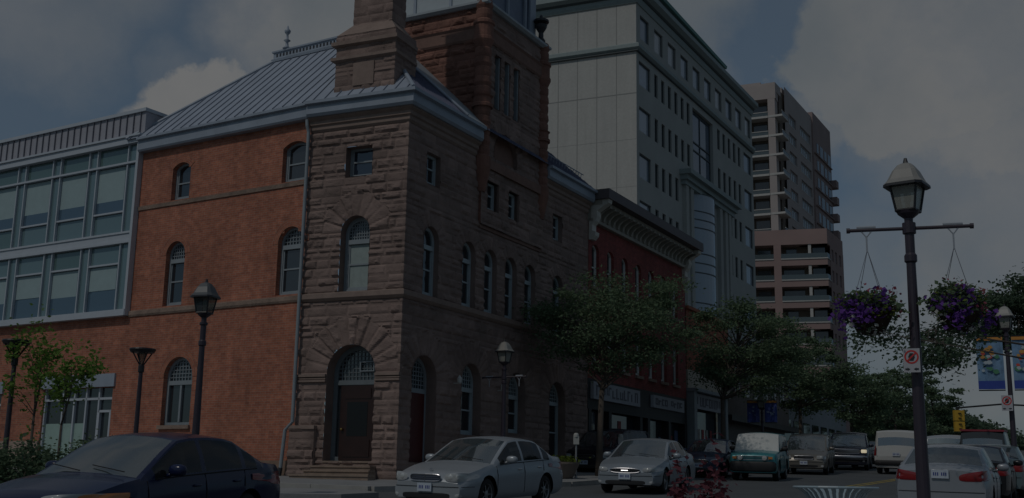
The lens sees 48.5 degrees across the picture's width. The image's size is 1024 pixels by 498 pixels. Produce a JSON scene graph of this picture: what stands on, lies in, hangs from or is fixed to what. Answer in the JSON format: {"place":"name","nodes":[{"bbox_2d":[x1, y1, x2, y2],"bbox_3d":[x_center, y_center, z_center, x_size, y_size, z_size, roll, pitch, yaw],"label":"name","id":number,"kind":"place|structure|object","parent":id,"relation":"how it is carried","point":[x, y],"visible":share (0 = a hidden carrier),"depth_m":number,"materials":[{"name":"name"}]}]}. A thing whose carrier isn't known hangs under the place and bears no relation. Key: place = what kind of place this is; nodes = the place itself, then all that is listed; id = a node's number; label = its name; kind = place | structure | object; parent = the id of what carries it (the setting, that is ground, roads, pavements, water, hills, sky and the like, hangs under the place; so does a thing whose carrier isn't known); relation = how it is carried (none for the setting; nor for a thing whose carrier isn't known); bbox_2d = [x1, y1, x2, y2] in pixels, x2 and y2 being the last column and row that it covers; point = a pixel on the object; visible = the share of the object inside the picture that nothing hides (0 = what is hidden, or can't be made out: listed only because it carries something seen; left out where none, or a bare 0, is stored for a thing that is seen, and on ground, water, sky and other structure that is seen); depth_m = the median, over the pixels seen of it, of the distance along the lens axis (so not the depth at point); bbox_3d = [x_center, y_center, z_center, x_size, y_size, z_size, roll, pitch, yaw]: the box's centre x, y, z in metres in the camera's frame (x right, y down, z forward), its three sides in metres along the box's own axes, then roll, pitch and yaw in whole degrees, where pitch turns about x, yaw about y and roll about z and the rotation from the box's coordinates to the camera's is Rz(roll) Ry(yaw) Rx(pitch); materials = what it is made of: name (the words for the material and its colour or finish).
{"place":"outdoors","nodes":[
{"label":"outdoors","id":0,"kind":"place"},
{"bbox_2d":[7,464,699,490],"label":"pavement","id":1,"kind":"structure","parent":0,"point":[586,475],"depth_m":31.06,"materials":[{"name":"concrete"}]},
{"bbox_2d":[0,107,166,460],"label":"glass annexe","id":2,"kind":"structure","parent":1,"relation":"on","point":[69,198],"depth_m":40.83,"materials":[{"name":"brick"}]},
{"bbox_2d":[0,169,18,319],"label":"window frame","id":3,"kind":"structure","parent":2,"relation":"in","point":[7,196],"depth_m":43.40,"materials":[{"name":"white metal"}]},
{"bbox_2d":[13,162,52,318],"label":"window frame","id":4,"kind":"structure","parent":2,"relation":"in","point":[34,227],"depth_m":42.27,"materials":[{"name":"metal"}]},
{"bbox_2d":[49,155,89,315],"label":"window frame","id":5,"kind":"structure","parent":2,"relation":"in","point":[71,213],"depth_m":41.21,"materials":[{"name":"glass"}]},
{"bbox_2d":[86,147,127,311],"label":"window frame","id":6,"kind":"structure","parent":2,"relation":"in","point":[109,207],"depth_m":40.15,"materials":[{"name":"metal"}]},
{"bbox_2d":[190,279,220,434],"bbox_3d":[-6.433,2.823,23.392,0.509,4.474,0.509,-2,-12,15],"label":"lantern street lamp","id":7,"kind":"object","parent":1,"relation":"on","point":[206,291],"visible":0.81,"depth_m":23.55,"materials":[{"name":"black metal"}]},
{"bbox_2d":[482,340,526,436],"bbox_3d":[-0.264,5.002,35.729,1.567,4.331,0.509,-7,-14,34],"label":"lantern street lamp","id":8,"kind":"object","parent":1,"relation":"on","point":[504,350],"visible":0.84,"depth_m":35.87,"materials":[{"name":"black metal"}]},
{"bbox_2d":[552,455,590,478],"bbox_3d":[1.563,6.796,35.584,1.390,0.747,1.599,6,-13,-22],"label":"street planter","id":9,"kind":"object","parent":1,"relation":"on","point":[569,467],"visible":0.69,"depth_m":35.21,"materials":[{"name":"grey concrete"}]},
{"bbox_2d":[573,433,578,477],"bbox_3d":[2.046,6.588,36.327,0.180,1.410,0.171,1,-12,0],"label":"parking meter","id":10,"kind":"object","parent":1,"relation":"on","point":[575,438],"visible":0.96,"depth_m":36.36,"materials":[{"name":"grey metal"}]},
{"bbox_2d":[508,264,715,475],"bbox_3d":[3.442,4.260,39.483,7.317,7.581,7.096,1,-12,0],"label":"street tree","id":11,"kind":"object","parent":1,"relation":"on","point":[603,333],"visible":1,"depth_m":38.92,"materials":[{"name":"green plant"}]},
{"bbox_2d":[685,305,730,448],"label":"orange brick shop","id":12,"kind":"structure","parent":1,"relation":"on","point":[703,407],"depth_m":56.48,"materials":[{"name":"brick"}]},
{"bbox_2d":[697,409,717,438],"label":"shop window","id":13,"kind":"structure","parent":12,"relation":"in","point":[706,420],"depth_m":57.64,"materials":[{"name":"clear glass"}]},
{"bbox_2d":[672,294,821,438],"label":"street tree","id":14,"kind":"object","parent":1,"relation":"on","point":[767,352],"visible":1,"depth_m":49.88,"materials":[{"name":"green plant"}]},
{"bbox_2d":[756,393,767,431],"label":"lantern street lamp","id":15,"kind":"object","parent":1,"relation":"on","point":[761,405],"visible":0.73,"depth_m":51.55,"materials":[{"name":"black metal"}]},
{"bbox_2d":[747,400,759,422],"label":"street banner","id":16,"kind":"object","parent":15,"relation":"attached to","point":[753,415],"visible":0.9,"depth_m":51.76,"materials":[{"name":"blue fabric"}]},
{"bbox_2d":[765,401,776,422],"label":"street banner","id":17,"kind":"object","parent":15,"relation":"attached to","point":[770,411],"visible":0.98,"depth_m":51.46,"materials":[{"name":"blue fabric"}]},
{"bbox_2d":[735,333,879,433],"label":"street tree","id":18,"kind":"object","parent":1,"relation":"on","point":[808,389],"visible":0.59,"depth_m":60.10,"materials":[{"name":"green plant"}]},
{"bbox_2d":[804,372,908,431],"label":"street tree","id":19,"kind":"object","parent":1,"relation":"on","point":[878,407],"visible":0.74,"depth_m":74.63,"materials":[{"name":"green plant"}]},
{"bbox_2d":[846,367,945,434],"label":"street tree","id":20,"kind":"object","parent":1,"relation":"on","point":[905,421],"visible":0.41,"depth_m":92.87,"materials":[{"name":"green plant"}]},
{"bbox_2d":[0,0,1023,436],"label":"sky","id":21,"kind":"structure","parent":0,"point":[936,85],"materials":[{"name":"blue"}]},
{"bbox_2d":[322,437,1023,497],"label":"road","id":22,"kind":"structure","parent":0,"point":[758,486],"depth_m":35.00,"materials":[{"name":"grey asphalt"}]},
{"bbox_2d":[0,432,279,497],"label":"sedan car","id":23,"kind":"object","parent":22,"relation":"on","point":[158,465],"visible":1,"depth_m":14.29,"materials":[{"name":"blue paint"}]},
{"bbox_2d":[280,488,378,497],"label":"traffic island","id":24,"kind":"structure","parent":22,"relation":"on","point":[309,493],"depth_m":25.09,"materials":[{"name":"concrete"}]},
{"bbox_2d":[2,339,30,468],"bbox_3d":[-11.376,3.694,25.746,0.640,3.333,0.640,1,-12,0],"label":"disc street lamp","id":25,"kind":"object","parent":24,"relation":"on","point":[14,363],"visible":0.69,"depth_m":25.78,"materials":[{"name":"black metal"}]},
{"bbox_2d":[0,424,51,483],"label":"shrub","id":26,"kind":"object","parent":24,"relation":"on","point":[15,463],"visible":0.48,"depth_m":21.80,"materials":[{"name":"green leaf"},{"name":"grey brown bark"}]},
{"bbox_2d":[1,303,66,465],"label":"sapling","id":27,"kind":"object","parent":24,"relation":"on","point":[39,365],"visible":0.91,"depth_m":25.77,"materials":[{"name":"green plant"}]},
{"bbox_2d":[13,425,84,476],"bbox_3d":[-9.133,4.295,23.099,2.308,1.445,1.618,-4,-13,22],"label":"shrub","id":28,"kind":"object","parent":24,"relation":"on","point":[52,455],"visible":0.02,"depth_m":22.69,"materials":[{"name":"green plant"}]},
{"bbox_2d":[40,338,109,458],"bbox_3d":[-9.561,3.716,24.909,1.506,3.501,1.399,-5,-13,27],"label":"sapling","id":29,"kind":"object","parent":24,"relation":"on","point":[89,371],"visible":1,"depth_m":24.88,"materials":[{"name":"green plant"}]},
{"bbox_2d":[58,429,112,457],"bbox_3d":[-9.068,4.532,24.395,1.816,1.368,1.504,5,-13,-20],"label":"shrub","id":30,"kind":"object","parent":24,"relation":"on","point":[79,446],"visible":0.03,"depth_m":24.41,"materials":[{"name":"green plant"}]},
{"bbox_2d":[129,347,155,432],"bbox_3d":[-9.131,4.057,27.722,0.640,3.326,0.640,1,-12,0],"label":"disc street lamp","id":31,"kind":"object","parent":24,"relation":"on","point":[141,350],"visible":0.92,"depth_m":27.81,"materials":[{"name":"black metal"}]},
{"bbox_2d":[17,465,843,491],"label":"kerb","id":32,"kind":"structure","parent":22,"relation":"on","point":[392,488],"depth_m":28.73,"materials":[{"name":"concrete"}]},
{"bbox_2d":[395,436,562,497],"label":"sedan car","id":33,"kind":"object","parent":22,"relation":"on","point":[489,467],"visible":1,"depth_m":22.88,"materials":[{"name":"silver metal"}]},
{"bbox_2d":[566,428,648,470],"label":"suv car","id":34,"kind":"object","parent":22,"relation":"on","point":[586,447],"visible":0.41,"depth_m":42.69,"materials":[{"name":"black paint"}]},
{"bbox_2d":[598,438,694,493],"bbox_3d":[3.794,5.978,31.613,2.165,1.429,5.108,-2,-10,21],"label":"sedan car","id":35,"kind":"object","parent":22,"relation":"on","point":[632,463],"visible":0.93,"depth_m":30.19,"materials":[{"name":"grey metal"}]},
{"bbox_2d":[684,439,740,477],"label":"car","id":36,"kind":"object","parent":22,"relation":"on","point":[696,449],"visible":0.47,"depth_m":42.75,"materials":[{"name":"blue paint"}]},
{"bbox_2d":[729,432,788,480],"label":"jeep","id":37,"kind":"object","parent":22,"relation":"on","point":[759,453],"visible":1,"depth_m":40.41,"materials":[{"name":"teal paint"}]},
{"bbox_2d":[787,433,834,474],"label":"minivan","id":38,"kind":"object","parent":22,"relation":"on","point":[810,451],"visible":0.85,"depth_m":48.33,"materials":[{"name":"beige paint"}]},
{"bbox_2d":[831,432,873,469],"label":"pickup truck","id":39,"kind":"object","parent":22,"relation":"on","point":[853,448],"visible":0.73,"depth_m":55.66,"materials":[{"name":"black paint"}]},
{"bbox_2d":[874,430,914,472],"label":"van","id":40,"kind":"object","parent":22,"relation":"on","point":[893,448],"visible":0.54,"depth_m":50.14,"materials":[{"name":"white paint"}]},
{"bbox_2d":[813,319,1023,366],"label":"street tree","id":41,"kind":"object","parent":22,"relation":"on","point":[859,348],"visible":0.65,"depth_m":17.12,"materials":[{"name":"green plant"}]},
{"bbox_2d":[892,370,969,435],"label":"street tree","id":42,"kind":"object","parent":22,"relation":"on","point":[946,410],"visible":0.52,"depth_m":109.89,"materials":[{"name":"green plant"}]},
{"bbox_2d":[927,435,960,444],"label":"estate car","id":43,"kind":"object","parent":22,"relation":"on","point":[944,439],"visible":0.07,"depth_m":45.45,"materials":[{"name":"silver metal"}]},
{"bbox_2d":[895,444,1008,497],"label":"sedan car","id":44,"kind":"object","parent":22,"relation":"on","point":[959,471],"visible":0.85,"depth_m":21.72,"materials":[{"name":"silver metal"}]},
{"bbox_2d":[885,320,1023,384],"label":"street tree","id":45,"kind":"object","parent":22,"relation":"on","point":[944,357],"visible":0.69,"depth_m":20.89,"materials":[{"name":"green plant"}]},
{"bbox_2d":[960,429,1010,445],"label":"van","id":46,"kind":"object","parent":22,"relation":"on","point":[976,436],"visible":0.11,"depth_m":43.37,"materials":[{"name":"red paint"}]},
{"bbox_2d":[953,403,1023,431],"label":"traffic signal","id":47,"kind":"object","parent":22,"relation":"on","point":[958,416],"visible":0.98,"depth_m":77.34,"materials":[{"name":"yellow paint"}]},
{"bbox_2d":[960,444,1022,497],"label":"hatchback car","id":48,"kind":"object","parent":22,"relation":"on","point":[997,455],"visible":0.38,"depth_m":27.59,"materials":[{"name":"paint"}]},
{"bbox_2d":[981,444,1023,496],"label":"sedan car","id":49,"kind":"object","parent":22,"relation":"on","point":[1013,453],"visible":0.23,"depth_m":31.12,"materials":[{"name":"grey paint"}]},
{"bbox_2d":[995,304,1017,491],"bbox_3d":[14.409,4.261,32.873,0.509,5.398,0.509,-7,-14,32],"label":"lantern street lamp","id":50,"kind":"object","parent":22,"relation":"on","point":[1006,314],"visible":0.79,"depth_m":33.07,"materials":[{"name":"black metal"}]},
{"bbox_2d":[976,336,1005,390],"bbox_3d":[13.974,3.338,33.232,0.720,1.607,0.089,-4,-13,21],"label":"street banner","id":51,"kind":"object","parent":50,"relation":"attached to","point":[991,374],"visible":0.88,"depth_m":33.21,"materials":[{"name":"blue fabric"}]},
{"bbox_2d":[1001,395,1012,410],"bbox_3d":[14.197,4.416,32.627,0.294,0.441,0.019,-4,-13,23],"label":"no stopping sign","id":52,"kind":"object","parent":50,"relation":"attached to","point":[1007,402],"visible":1,"depth_m":32.62,"materials":[{"name":"white metal"}]},
{"bbox_2d":[1011,335,1023,390],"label":"street banner","id":53,"kind":"object","parent":50,"relation":"attached to","point":[1018,363],"visible":0.94,"depth_m":32.95,"materials":[{"name":"blue fabric"}]},
{"bbox_3d":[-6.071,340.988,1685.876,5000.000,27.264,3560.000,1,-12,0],"label":"ground","id":54,"kind":"structure","parent":0,"visible":0},
{"bbox_2d":[119,0,597,480],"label":"stone post office","id":55,"kind":"structure","parent":54,"relation":"on","point":[456,197],"depth_m":36.45,"materials":[{"name":"brown stone"}]},
{"bbox_2d":[156,357,191,428],"bbox_3d":[-10.839,4.672,36.977,1.450,2.335,0.330,-6,-14,31],"label":"window","id":56,"kind":"structure","parent":55,"relation":"in","point":[179,383],"depth_m":37.14,"materials":[{"name":"grey glass"}]},
{"bbox_2d":[166,242,184,305],"bbox_3d":[-11.189,0.842,38.178,0.900,2.190,0.095,-6,-14,31],"label":"window","id":57,"kind":"structure","parent":55,"relation":"in","point":[177,256],"depth_m":38.25,"materials":[{"name":"grey glass"}]},
{"bbox_2d":[175,163,190,199],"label":"window","id":58,"kind":"structure","parent":55,"relation":"in","point":[184,172],"depth_m":38.93,"materials":[{"name":"grey glass"}]},
{"bbox_2d":[279,227,300,294],"bbox_3d":[-6.816,0.386,35.535,1.040,2.160,0.095,-6,-14,31],"label":"window","id":59,"kind":"structure","parent":55,"relation":"in","point":[291,243],"depth_m":35.63,"materials":[{"name":"grey glass"}]},
{"bbox_2d":[285,142,305,181],"bbox_3d":[-6.762,-2.748,36.203,1.060,1.310,0.070,-6,-14,31],"label":"window","id":60,"kind":"structure","parent":55,"relation":"in","point":[296,154],"depth_m":36.31,"materials":[{"name":"grey glass"}]},
{"bbox_2d":[338,385,373,460],"bbox_3d":[-4.590,5.128,33.584,1.180,2.200,0.187,-4,-13,23],"label":"door","id":61,"kind":"structure","parent":55,"relation":"in","point":[357,401],"depth_m":33.60,"materials":[{"name":"brown wood"}]},
{"bbox_2d":[343,217,369,291],"bbox_3d":[-4.639,0.180,34.606,0.952,2.360,0.431,1,-12,0],"label":"window","id":62,"kind":"structure","parent":55,"relation":"in","point":[358,231],"depth_m":34.67,"materials":[{"name":"grey glass"}]},
{"bbox_2d":[350,148,372,176],"bbox_3d":[-4.583,-2.646,35.182,0.869,0.950,0.419,1,-12,0],"label":"window","id":63,"kind":"structure","parent":55,"relation":"in","point":[361,159],"depth_m":35.27,"materials":[{"name":"grey glass"}]},
{"bbox_2d":[409,392,423,461],"bbox_3d":[-2.964,5.312,33.941,0.070,2.040,1.080,-5,-13,28],"label":"door","id":64,"kind":"structure","parent":55,"relation":"in","point":[417,400],"depth_m":34.07,"materials":[{"name":"brown wood"}]},
{"bbox_2d":[422,228,433,295],"bbox_3d":[-2.667,0.397,35.011,0.095,2.190,0.880,-5,-13,28],"label":"window","id":65,"kind":"structure","parent":55,"relation":"in","point":[428,255],"depth_m":35.19,"materials":[{"name":"grey glass"}]},
{"bbox_2d":[426,154,435,185],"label":"window","id":66,"kind":"structure","parent":55,"relation":"in","point":[431,161],"depth_m":35.80,"materials":[{"name":"glass"}]},
{"bbox_2d":[461,243,470,306],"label":"window","id":67,"kind":"structure","parent":55,"relation":"in","point":[466,263],"depth_m":37.19,"materials":[{"name":"grey glass"}]},
{"bbox_2d":[460,366,472,434],"bbox_3d":[-1.592,4.830,36.550,0.095,2.275,1.250,-5,-13,28],"label":"window","id":68,"kind":"structure","parent":55,"relation":"in","point":[467,379],"depth_m":36.82,"materials":[{"name":"grey glass"}]},
{"bbox_2d":[484,251,491,312],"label":"window","id":69,"kind":"structure","parent":55,"relation":"in","point":[488,260],"depth_m":38.45,"materials":[{"name":"grey glass"}]},
{"bbox_2d":[487,183,493,210],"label":"window","id":70,"kind":"structure","parent":55,"relation":"in","point":[490,200],"depth_m":38.98,"materials":[{"name":"grey glass"}]},
{"bbox_2d":[504,259,511,318],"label":"window","id":71,"kind":"structure","parent":55,"relation":"in","point":[508,267],"depth_m":39.70,"materials":[{"name":"grey glass"}]},
{"bbox_2d":[508,193,513,219],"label":"window","id":72,"kind":"structure","parent":55,"relation":"in","point":[511,197],"depth_m":40.29,"materials":[{"name":"grey glass"}]},
{"bbox_2d":[508,375,517,433],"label":"window","id":73,"kind":"structure","parent":55,"relation":"in","point":[513,388],"depth_m":39.58,"materials":[{"name":"grey glass"}]},
{"bbox_2d":[524,267,530,323],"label":"window","id":74,"kind":"structure","parent":55,"relation":"in","point":[527,290],"depth_m":41.00,"materials":[{"name":"glass"}]},
{"bbox_2d":[549,385,557,456],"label":"window","id":75,"kind":"structure","parent":55,"relation":"in","point":[553,400],"depth_m":42.29,"materials":[{"name":"grey glass"}]},
{"bbox_2d":[553,216,557,240],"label":"window","id":76,"kind":"structure","parent":55,"relation":"in","point":[555,220],"depth_m":43.51,"materials":[{"name":"grey glass"}]},
{"bbox_2d":[587,188,703,469],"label":"red brick shop block","id":77,"kind":"structure","parent":54,"relation":"on","point":[626,235],"depth_m":49.79,"materials":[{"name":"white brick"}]},
{"bbox_2d":[591,245,599,289],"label":"window","id":78,"kind":"structure","parent":77,"relation":"in","point":[593,248],"depth_m":46.44,"materials":[{"name":"grey glass"}]},
{"bbox_2d":[536,0,757,347],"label":"concrete office block","id":79,"kind":"structure","parent":54,"relation":"on","point":[652,105],"depth_m":99.71,"materials":[{"name":"grey concrete"}]},
{"bbox_2d":[640,17,647,44],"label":"window","id":80,"kind":"structure","parent":79,"relation":"in","point":[643,24],"depth_m":98.00,"materials":[{"name":"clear glass"}]},
{"bbox_2d":[639,62,648,91],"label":"window","id":81,"kind":"structure","parent":79,"relation":"in","point":[643,71],"depth_m":97.07,"materials":[{"name":"grey glass"}]},
{"bbox_2d":[639,107,648,136],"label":"window","id":82,"kind":"structure","parent":79,"relation":"in","point":[643,116],"depth_m":96.18,"materials":[{"name":"grey glass"}]},
{"bbox_2d":[639,153,649,182],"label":"window","id":83,"kind":"structure","parent":79,"relation":"in","point":[644,164],"depth_m":95.40,"materials":[{"name":"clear glass"}]},
{"bbox_2d":[654,30,661,57],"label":"window","id":84,"kind":"structure","parent":79,"relation":"in","point":[657,38],"depth_m":100.79,"materials":[{"name":"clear glass"}]},
{"bbox_2d":[668,44,674,69],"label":"window","id":85,"kind":"structure","parent":79,"relation":"in","point":[671,57],"depth_m":103.73,"materials":[{"name":"grey glass"}]},
{"bbox_2d":[680,55,686,80],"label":"window","id":86,"kind":"structure","parent":79,"relation":"in","point":[683,62],"depth_m":106.61,"materials":[{"name":"grey glass"}]},
{"bbox_2d":[693,68,698,91],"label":"window","id":87,"kind":"structure","parent":79,"relation":"in","point":[695,74],"depth_m":109.50,"materials":[{"name":"grey glass"}]},
{"bbox_2d":[704,78,709,101],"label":"window","id":88,"kind":"structure","parent":79,"relation":"in","point":[706,84],"depth_m":112.28,"materials":[{"name":"grey glass"}]},
{"bbox_2d":[744,189,750,211],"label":"window","id":89,"kind":"structure","parent":79,"relation":"in","point":[747,195],"depth_m":121.76,"materials":[{"name":"blue glass"}]},
{"bbox_2d":[745,226,751,248],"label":"window","id":90,"kind":"structure","parent":79,"relation":"in","point":[748,232],"depth_m":120.95,"materials":[{"name":"blue glass"}]},
{"bbox_2d":[746,264,752,285],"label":"window","id":91,"kind":"structure","parent":79,"relation":"in","point":[749,270],"depth_m":120.10,"materials":[{"name":"grey glass"}]},
{"bbox_2d":[728,342,845,443],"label":"grey shop row","id":92,"kind":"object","parent":54,"relation":"on","point":[787,425],"visible":0.11,"depth_m":71.03,"materials":[{"name":"brown paint"}]},
{"bbox_2d":[741,82,849,431],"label":"apartment tower","id":93,"kind":"structure","parent":54,"relation":"on","point":[799,268],"depth_m":166.36,"materials":[{"name":"beige concrete"}]},
{"bbox_2d":[784,269,804,274],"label":"balcony door","id":94,"kind":"structure","parent":93,"relation":"in","point":[791,271],"depth_m":160.82,"materials":[{"name":"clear glass"}]},
{"bbox_2d":[785,290,804,295],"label":"balcony door","id":95,"kind":"structure","parent":93,"relation":"in","point":[787,292],"depth_m":160.23,"materials":[{"name":"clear glass"}]},
{"bbox_2d":[853,400,1023,450],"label":"wood","id":96,"kind":"object","parent":54,"relation":"on","point":[972,422],"visible":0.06,"depth_m":211.93,"materials":[{"name":"green plant"}]},
{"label":"pavement","id":97,"kind":"structure","parent":0,"visible":0},
{"bbox_2d":[666,449,694,497],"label":"shrub","id":98,"kind":"object","parent":97,"relation":"on","point":[678,492],"visible":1,"depth_m":9.15,"materials":[{"name":"red plant"}]},
{"bbox_2d":[691,433,736,497],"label":"shrub","id":99,"kind":"object","parent":97,"relation":"on","point":[721,492],"visible":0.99,"depth_m":9.36,"materials":[{"name":"red plant"}]},
{"bbox_2d":[793,486,878,497],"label":"strap litter bin","id":100,"kind":"object","parent":97,"relation":"on","point":[813,491],"visible":1,"depth_m":9.20,"materials":[{"name":"grey metal"}]},
{"bbox_2d":[846,158,973,497],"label":"lantern street lamp","id":101,"kind":"object","parent":97,"relation":"on","point":[906,185],"visible":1,"depth_m":13.21,"materials":[{"name":"black metal"}]},
{"bbox_2d":[827,252,909,346],"bbox_3d":[4.171,0.571,13.284,0.918,1.154,1.018,5,-12,-18],"label":"hanging flower basket","id":102,"kind":"object","parent":101,"relation":"hanging from","point":[867,313],"visible":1,"depth_m":13.08,"materials":[{"name":"purple plant"}]},
{"bbox_2d":[903,348,920,372],"bbox_3d":[4.525,1.261,12.881,0.180,0.270,0.019,-4,-13,22],"label":"no stopping sign","id":103,"kind":"object","parent":101,"relation":"attached to","point":[911,359],"visible":1,"depth_m":12.88,"materials":[{"name":"white metal"}]},
{"bbox_2d":[916,248,1001,344],"bbox_3d":[5.103,0.534,13.079,0.901,1.133,1.005,1,-12,0],"label":"hanging flower basket","id":104,"kind":"object","parent":101,"relation":"hanging from","point":[956,307],"visible":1,"depth_m":12.81,"materials":[{"name":"purple plant"}]},
{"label":"pavement","id":105,"kind":"structure","parent":0,"visible":0},
{"bbox_2d":[955,262,1023,354],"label":"street tree","id":106,"kind":"object","parent":105,"relation":"on","point":[1013,301],"visible":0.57,"depth_m":41.58,"materials":[{"name":"green plant"}]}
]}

